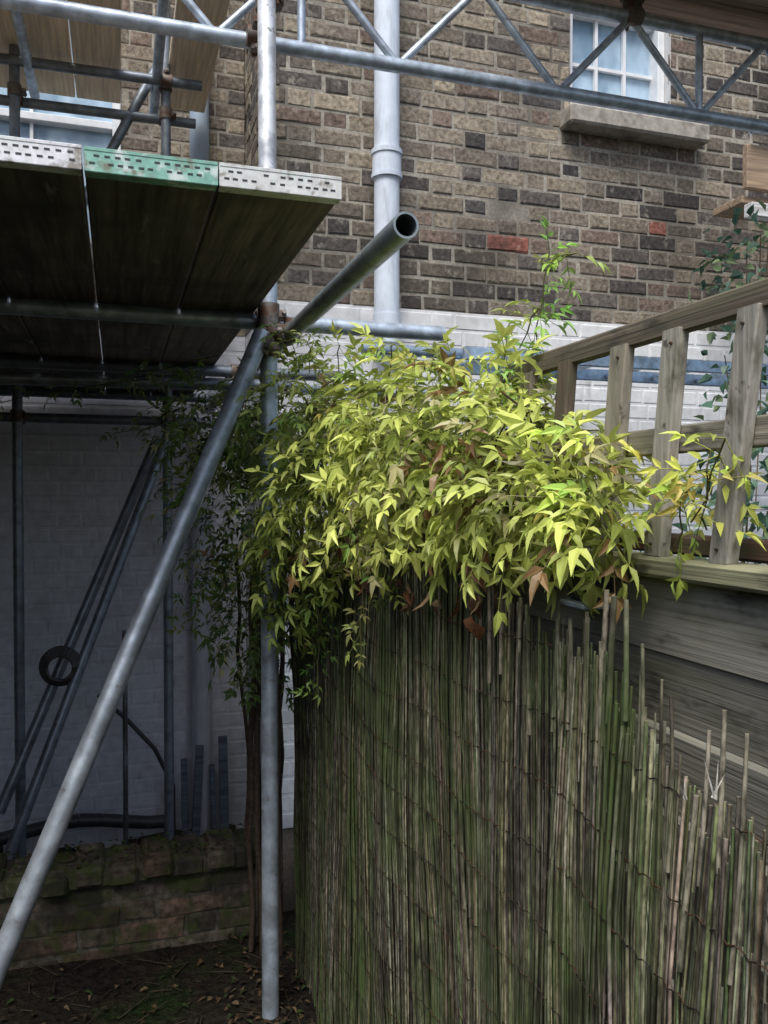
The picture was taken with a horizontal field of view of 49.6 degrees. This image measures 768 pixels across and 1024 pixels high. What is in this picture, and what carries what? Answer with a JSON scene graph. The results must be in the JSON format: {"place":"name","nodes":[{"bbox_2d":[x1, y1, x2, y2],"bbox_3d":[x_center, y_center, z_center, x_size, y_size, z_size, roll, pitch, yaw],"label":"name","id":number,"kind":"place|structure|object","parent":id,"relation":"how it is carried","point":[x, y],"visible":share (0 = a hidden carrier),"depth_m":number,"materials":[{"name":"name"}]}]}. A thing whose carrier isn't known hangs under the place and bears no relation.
{"place":"outdoors","nodes":[
{"label":"outdoors","id":0,"kind":"place"},
{"bbox_2d":[0,905,316,1023],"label":"ground","id":1,"kind":"structure","parent":0,"point":[93,978],"depth_m":2.62,"materials":[{"name":"soil"}]},
{"bbox_2d":[0,824,235,858],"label":"rubble","id":2,"kind":"object","parent":1,"relation":"on","point":[140,839],"visible":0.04,"depth_m":4.64,"materials":[{"name":"stone"}]},
{"bbox_2d":[0,693,175,845],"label":"waste pipe","id":3,"kind":"object","parent":2,"relation":"on","point":[108,820],"visible":0.57,"depth_m":4.50,"materials":[{"name":"plastic"}]},
{"bbox_2d":[181,735,228,836],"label":"timber offcuts","id":4,"kind":"object","parent":2,"relation":"on","point":[223,781],"visible":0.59,"depth_m":4.74,"materials":[{"name":"grey wood"}]},
{"bbox_2d":[0,826,255,969],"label":"bricks","id":5,"kind":"object","parent":1,"relation":"on","point":[55,893],"visible":0.76,"depth_m":2.84,"materials":[{"name":"brown brick"}]},
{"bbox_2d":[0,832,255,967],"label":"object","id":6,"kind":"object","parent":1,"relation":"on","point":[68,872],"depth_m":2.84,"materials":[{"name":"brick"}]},
{"bbox_2d":[0,823,314,1023],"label":"leaf litter","id":7,"kind":"object","parent":1,"relation":"on","point":[241,996],"visible":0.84,"depth_m":2.64,"materials":[{"name":"brown plant"}]},
{"bbox_2d":[244,0,295,911],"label":"brick wall","id":8,"kind":"structure","parent":1,"relation":"on","point":[288,892],"depth_m":4.11,"materials":[{"name":"brown brick"}]},
{"bbox_2d":[0,0,120,242],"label":"window back","id":9,"kind":"structure","parent":8,"relation":"attached to","point":[90,131],"depth_m":4.74,"materials":[{"name":"paint"}]},
{"bbox_2d":[190,95,212,835],"bbox_3d":[-1.060,-1.117,4.796,0.132,6.250,0.132,0,1,-18],"label":"drainpipe","id":10,"kind":"object","parent":8,"relation":"attached to","point":[201,665],"visible":0.16,"depth_m":4.79,"materials":[{"name":"paint"}]},
{"bbox_2d":[90,103,709,264],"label":"window sills","id":11,"kind":"structure","parent":8,"relation":"attached to","point":[618,124],"depth_m":4.50,"materials":[{"name":"stone"}]},
{"bbox_2d":[569,14,670,115],"bbox_3d":[1.283,-2.880,4.639,0.638,1.420,0.152,0,1,-18],"label":"window front","id":12,"kind":"structure","parent":8,"relation":"attached to","point":[624,63],"depth_m":4.71,"materials":[{"name":"paint"}]},
{"bbox_2d":[0,0,767,855],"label":"brickwork","id":13,"kind":"object","parent":1,"relation":"on","point":[506,242],"visible":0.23,"depth_m":4.61,"materials":[{"name":"brick"}]},
{"bbox_2d":[371,0,402,344],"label":"drainpipe","id":14,"kind":"object","parent":13,"relation":"attached to","point":[386,156],"visible":0.91,"depth_m":4.03,"materials":[{"name":"paint"}]},
{"bbox_2d":[0,0,767,1019],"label":"scaffolding","id":15,"kind":"object","parent":1,"relation":"on","point":[192,258],"visible":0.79,"depth_m":2.43,"materials":[{"name":"metal"}]},
{"bbox_2d":[39,646,78,685],"bbox_3d":[-1.456,0.698,3.743,0.186,0.186,0.072,0,1,-18],"label":"cable coil","id":16,"kind":"object","parent":15,"relation":"attached to","point":[71,655],"visible":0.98,"depth_m":3.73,"materials":[{"name":"plastic"}]},
{"bbox_2d":[0,0,767,133],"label":"lattice beam","id":17,"kind":"structure","parent":15,"relation":"attached to","point":[224,33],"depth_m":2.93,"materials":[{"name":"metal"}]},
{"bbox_2d":[430,346,767,388],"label":"aluminium ladder","id":18,"kind":"object","parent":15,"relation":"attached to","point":[584,373],"visible":0.41,"depth_m":3.62,"materials":[{"name":"aluminium"}]},
{"bbox_2d":[0,215,767,956],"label":"climbing jasmine","id":19,"kind":"object","parent":1,"relation":"on","point":[432,497],"visible":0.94,"depth_m":1.51,"materials":[{"name":"green plant"}]},
{"bbox_2d":[0,0,767,852],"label":"mortar","id":20,"kind":"object","parent":1,"relation":"on","point":[498,208],"visible":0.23,"depth_m":4.60,"materials":[{"name":"grey concrete"}]},
{"bbox_2d":[288,544,767,1023],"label":"reed fence screen","id":21,"kind":"object","parent":1,"relation":"on","point":[382,762],"visible":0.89,"depth_m":1.29,"materials":[{"name":"plant"}]},
{"bbox_2d":[316,512,767,1023],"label":"wooden fence","id":22,"kind":"object","parent":1,"relation":"on","point":[704,639],"visible":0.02,"depth_m":1.01,"materials":[{"name":"grey wood"}]},
{"bbox_2d":[559,565,610,609],"bbox_3d":[0.288,0.103,1.167,0.060,0.060,0.068,0,1,-18],"label":"solar fence light","id":23,"kind":"object","parent":22,"relation":"attached to","point":[575,602],"visible":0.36,"depth_m":1.15,"materials":[{"name":"plastic"}]},
{"bbox_2d":[499,277,767,563],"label":"fence trellis","id":24,"kind":"object","parent":22,"relation":"on","point":[742,428],"visible":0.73,"depth_m":1.01,"materials":[{"name":"brown wood"}]},
{"bbox_2d":[640,199,767,564],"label":"garden shrub","id":25,"kind":"object","parent":1,"relation":"on","point":[732,256],"visible":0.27,"depth_m":3.00,"materials":[{"name":"green plant"}]}
]}

